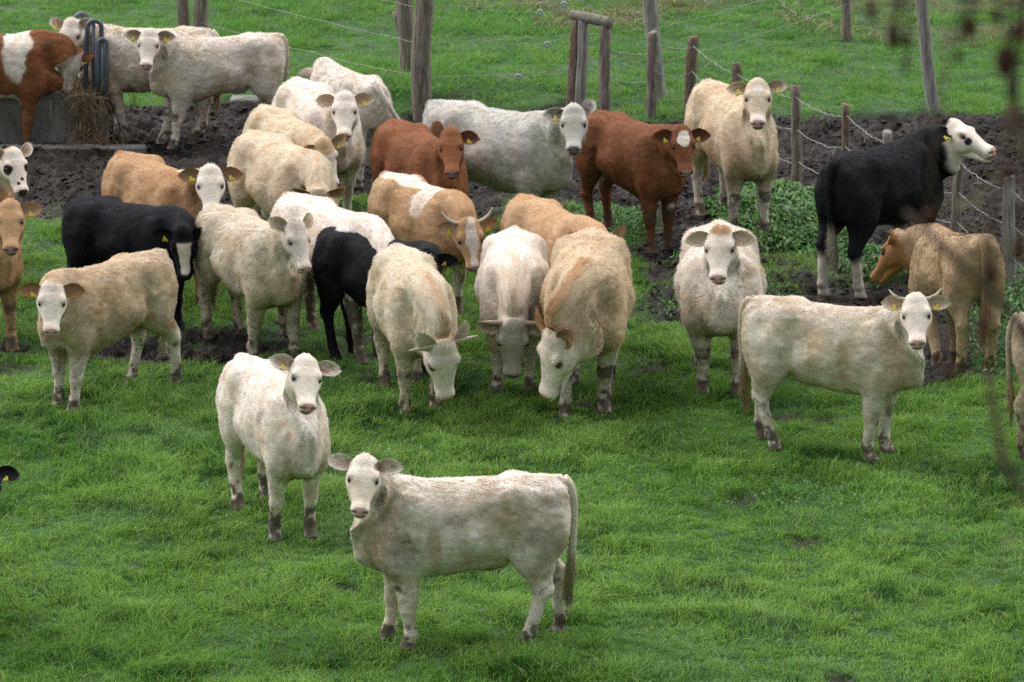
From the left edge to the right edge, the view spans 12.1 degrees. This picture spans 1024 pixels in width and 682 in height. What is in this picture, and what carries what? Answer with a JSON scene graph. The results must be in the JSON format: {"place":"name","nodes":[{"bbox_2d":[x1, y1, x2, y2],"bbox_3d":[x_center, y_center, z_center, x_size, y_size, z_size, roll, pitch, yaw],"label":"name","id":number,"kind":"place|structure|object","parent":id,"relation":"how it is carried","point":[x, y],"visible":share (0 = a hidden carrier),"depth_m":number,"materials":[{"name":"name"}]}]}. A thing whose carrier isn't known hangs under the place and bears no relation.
{"place":"outdoors","nodes":[
{"label":"outdoors","id":0,"kind":"place"},
{"bbox_2d":[0,0,1023,681],"bbox_3d":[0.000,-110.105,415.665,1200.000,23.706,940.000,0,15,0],"label":"ground","id":1,"kind":"structure","parent":0,"point":[490,198],"depth_m":44.77,"materials":[{"name":"green plant"}]},
{"bbox_2d":[0,465,19,491],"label":"cow","id":2,"kind":"object","parent":1,"relation":"on","point":[8,473],"visible":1,"depth_m":36.07},
{"bbox_2d":[0,142,32,203],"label":"cow","id":3,"kind":"object","parent":1,"relation":"on","point":[13,167],"visible":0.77,"depth_m":46.50},
{"bbox_2d":[0,198,42,350],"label":"cow","id":4,"kind":"object","parent":1,"relation":"on","point":[13,212],"visible":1,"depth_m":44.03},
{"bbox_2d":[0,29,93,143],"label":"cow","id":5,"kind":"object","parent":1,"relation":"on","point":[30,61],"visible":1,"depth_m":52.68},
{"bbox_2d":[0,74,109,143],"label":"feed trough","id":6,"kind":"object","parent":1,"relation":"on","point":[46,128],"visible":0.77,"depth_m":52.98,"materials":[{"name":"concrete"}]},
{"bbox_2d":[0,68,157,151],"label":"hay","id":7,"kind":"object","parent":6,"relation":"in","point":[89,132],"visible":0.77,"depth_m":52.87},
{"bbox_2d":[73,11,109,103],"bbox_3d":[-4.648,-3.051,53.207,0.258,1.107,0.879,-5,16,-18],"label":"feed rack","id":8,"kind":"object","parent":6,"relation":"in","point":[99,67],"visible":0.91,"depth_m":52.87,"materials":[{"name":"grey metal"}]},
{"bbox_2d":[0,144,146,153],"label":"concrete kerb","id":9,"kind":"structure","parent":1,"relation":"on","point":[135,148],"depth_m":52.73,"materials":[{"name":"grey concrete"}]},
{"bbox_2d":[18,248,182,411],"bbox_3d":[-3.675,-0.098,42.763,0.704,1.304,1.980,10,18,33],"label":"cow","id":10,"kind":"object","parent":1,"relation":"on","point":[84,312],"visible":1,"depth_m":42.56},
{"bbox_2d":[61,194,201,328],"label":"cow","id":11,"kind":"object","parent":1,"relation":"on","point":[100,229],"visible":0.81,"depth_m":45.08},
{"bbox_2d":[49,17,221,140],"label":"cow","id":12,"kind":"object","parent":1,"relation":"on","point":[126,70],"visible":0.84,"depth_m":53.09},
{"bbox_2d":[101,149,242,312],"bbox_3d":[-3.275,-1.116,46.179,0.670,1.523,2.112,-11,18,-36],"label":"cow","id":13,"kind":"object","parent":1,"relation":"on","point":[142,178],"visible":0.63,"depth_m":45.85},
{"bbox_2d":[176,0,189,26],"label":"fence post","id":14,"kind":"object","parent":1,"relation":"on","point":[183,13],"visible":0.39,"depth_m":57.63,"materials":[{"name":"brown wood"}]},
{"bbox_2d":[193,0,208,28],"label":"fence post","id":15,"kind":"object","parent":1,"relation":"on","point":[200,11],"visible":0.41,"depth_m":57.48,"materials":[{"name":"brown wood"}]},
{"bbox_2d":[124,28,289,148],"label":"cow","id":16,"kind":"object","parent":1,"relation":"on","point":[185,72],"visible":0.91,"depth_m":52.73},
{"bbox_2d":[229,95,258,104],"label":"concrete slab","id":17,"kind":"structure","parent":1,"relation":"on","point":[244,98],"depth_m":55.19,"materials":[{"name":"grey concrete"}]},
{"bbox_2d":[193,203,314,359],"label":"cow","id":18,"kind":"object","parent":1,"relation":"on","point":[261,266],"visible":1,"depth_m":44.09},
{"bbox_2d":[215,352,340,541],"bbox_3d":[-1.891,0.730,38.991,0.659,1.635,1.897,-8,17,-27],"label":"cow","id":19,"kind":"object","parent":1,"relation":"on","point":[272,416],"visible":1,"depth_m":38.64},
{"bbox_2d":[227,128,345,221],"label":"cow","id":20,"kind":"object","parent":1,"relation":"on","point":[272,167],"visible":0.6,"depth_m":47.00},
{"bbox_2d":[243,104,346,216],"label":"cow","id":21,"kind":"object","parent":1,"relation":"on","point":[269,119],"visible":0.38,"depth_m":48.00},
{"bbox_2d":[271,76,374,210],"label":"cow","id":22,"kind":"object","parent":1,"relation":"on","point":[326,110],"visible":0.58,"depth_m":48.93},
{"bbox_2d":[270,191,394,364],"bbox_3d":[-1.546,-0.582,44.470,0.708,1.367,2.124,-9,17,-31],"label":"cow","id":23,"kind":"object","parent":1,"relation":"on","point":[374,229],"visible":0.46,"depth_m":44.27},
{"bbox_2d":[298,57,400,187],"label":"cow","id":24,"kind":"object","parent":1,"relation":"on","point":[377,112],"visible":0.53,"depth_m":50.83},
{"bbox_2d":[311,225,458,373],"bbox_3d":[-1.111,-0.394,43.827,0.665,1.330,1.886,-12,19,-38],"label":"cow","id":25,"kind":"object","parent":1,"relation":"on","point":[341,263],"visible":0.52,"depth_m":43.89},
{"bbox_2d":[392,0,432,121],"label":"straining posts","id":26,"kind":"object","parent":1,"relation":"on","point":[415,54],"visible":0.85,"depth_m":54.40,"materials":[{"name":"grey wood"}]},
{"bbox_2d":[201,0,846,76],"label":"plain wire fence","id":27,"kind":"object","parent":26,"relation":"attached to","point":[511,39],"visible":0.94,"depth_m":54.95,"materials":[{"name":"grey metal"}]},
{"bbox_2d":[497,73,562,79],"bbox_3d":[0.072,-2.999,54.864,1.204,0.076,0.066,-1,15,-5],"label":"insulator","id":28,"kind":"object","parent":27,"relation":"attached to","point":[516,75],"visible":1,"depth_m":54.84,"materials":[{"name":"grey ceramic"}]},
{"bbox_2d":[512,40,597,47],"bbox_3d":[0.409,-3.434,55.947,1.204,0.076,0.066,-1,15,-5],"label":"insulator","id":29,"kind":"object","parent":27,"relation":"attached to","point":[545,44],"visible":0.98,"depth_m":55.92,"materials":[{"name":"grey ceramic"}]},
{"bbox_2d":[538,0,613,7],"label":"insulator","id":30,"kind":"object","parent":27,"relation":"attached to","point":[565,5],"visible":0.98,"depth_m":55.80,"materials":[{"name":"grey ceramic"}]},
{"bbox_2d":[366,242,477,417],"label":"cow","id":31,"kind":"object","parent":1,"relation":"on","point":[411,305],"visible":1,"depth_m":42.07},
{"bbox_2d":[369,118,479,266],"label":"cow","id":32,"kind":"object","parent":1,"relation":"on","point":[434,155],"visible":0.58,"depth_m":47.34},
{"bbox_2d":[366,171,496,312],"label":"cow","id":33,"kind":"object","parent":1,"relation":"on","point":[409,207],"visible":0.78,"depth_m":45.59},
{"bbox_2d":[327,452,579,651],"bbox_3d":[-0.434,1.510,36.155,1.928,1.578,0.754,-4,15,-15],"label":"cow","id":34,"kind":"object","parent":1,"relation":"on","point":[408,533],"visible":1,"depth_m":35.93},
{"bbox_2d":[422,98,596,199],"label":"cow","id":35,"kind":"object","parent":1,"relation":"on","point":[517,152],"visible":0.7,"depth_m":48.00},
{"bbox_2d":[474,224,548,390],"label":"cow","id":36,"kind":"object","parent":1,"relation":"on","point":[513,270],"visible":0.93,"depth_m":42.86},
{"bbox_2d":[0,251,1023,681],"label":"meadow grass","id":37,"kind":"structure","parent":1,"relation":"on","point":[146,471],"depth_m":39.04,"materials":[{"name":"green plant"}]},
{"bbox_2d":[0,0,1023,264],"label":"grass","id":38,"kind":"structure","parent":1,"relation":"on","point":[466,64],"depth_m":58.20,"materials":[{"name":"green plant"}]},
{"bbox_2d":[0,95,1023,422],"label":"mud clods","id":39,"kind":"object","parent":1,"relation":"on","point":[654,259],"visible":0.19,"depth_m":51.34,"materials":[{"name":"soil"}]},
{"bbox_2d":[499,193,626,268],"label":"cow","id":40,"kind":"object","parent":1,"relation":"on","point":[550,222],"visible":0.21,"depth_m":44.64},
{"bbox_2d":[534,227,636,418],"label":"cow","id":41,"kind":"object","parent":1,"relation":"on","point":[587,298],"visible":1,"depth_m":41.93},
{"bbox_2d":[566,10,613,110],"bbox_3d":[0.877,-3.122,54.746,0.587,1.211,0.154,10,18,34],"label":"fence brace","id":42,"kind":"object","parent":1,"relation":"on","point":[581,21],"visible":0.92,"depth_m":54.69,"materials":[{"name":"grey wood"}]},
{"bbox_2d":[574,109,711,253],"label":"cow","id":43,"kind":"object","parent":1,"relation":"on","point":[649,166],"visible":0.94,"depth_m":48.20},
{"bbox_2d":[642,0,666,100],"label":"fence post","id":44,"kind":"object","parent":1,"relation":"on","point":[651,16],"visible":0.7,"depth_m":55.18,"materials":[{"name":"grey wood"}]},
{"bbox_2d":[673,218,766,396],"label":"cow","id":45,"kind":"object","parent":1,"relation":"on","point":[720,276],"visible":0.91,"depth_m":42.74},
{"bbox_2d":[436,0,1020,43],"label":"dry tussocks","id":46,"kind":"object","parent":1,"relation":"on","point":[639,17],"visible":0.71,"depth_m":59.70,"materials":[{"name":"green plant"}]},
{"bbox_2d":[684,77,787,235],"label":"cow","id":47,"kind":"object","parent":1,"relation":"on","point":[739,148],"visible":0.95,"depth_m":48.68},
{"bbox_2d":[571,178,1023,535],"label":"weeds","id":48,"kind":"object","parent":1,"relation":"on","point":[793,220],"visible":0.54,"depth_m":48.66,"materials":[{"name":"green plant"}]},
{"bbox_2d":[609,30,1023,283],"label":"barbed wire fence","id":49,"kind":"object","parent":1,"relation":"on","point":[1008,220],"visible":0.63,"depth_m":50.84,"materials":[{"name":"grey wood"}]},
{"bbox_2d":[737,288,951,460],"bbox_3d":[2.820,0.196,41.162,1.968,1.554,0.717,9,17,31],"label":"cow","id":50,"kind":"object","parent":1,"relation":"on","point":[873,356],"visible":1,"depth_m":40.98},
{"bbox_2d":[841,0,851,40],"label":"fence post","id":51,"kind":"object","parent":1,"relation":"on","point":[846,20],"visible":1,"depth_m":58.68,"materials":[{"name":"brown wood"}]},
{"bbox_2d":[814,118,995,298],"bbox_3d":[3.660,-1.322,46.848,1.914,1.580,0.987,-9,17,-30],"label":"cow","id":52,"kind":"object","parent":1,"relation":"on","point":[861,196],"visible":0.89,"depth_m":46.42},
{"bbox_2d":[915,0,937,110],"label":"fence post","id":53,"kind":"object","parent":1,"relation":"on","point":[927,61],"visible":0.91,"depth_m":54.60,"materials":[{"name":"grey wood"}]},
{"bbox_2d":[870,223,1006,374],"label":"cow","id":54,"kind":"object","parent":1,"relation":"on","point":[923,259],"visible":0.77,"depth_m":43.81},
{"bbox_2d":[866,0,1023,597],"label":"shrub","id":55,"kind":"object","parent":1,"relation":"on","point":[1005,62],"visible":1,"depth_m":7.37,"materials":[{"name":"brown plant"}]},
{"bbox_2d":[1005,312,1023,458],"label":"cow","id":56,"kind":"object","parent":1,"relation":"on","point":[1014,343],"visible":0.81,"depth_m":41.07},
{"bbox_2d":[503,8,591,15],"bbox_3d":[0.328,-3.797,55.850,1.204,0.076,0.066,-1,15,-5],"label":"insulator","id":57,"kind":"object","parent":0,"point":[538,11],"visible":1,"depth_m":55.83,"materials":[{"name":"grey ceramic"}]}
]}

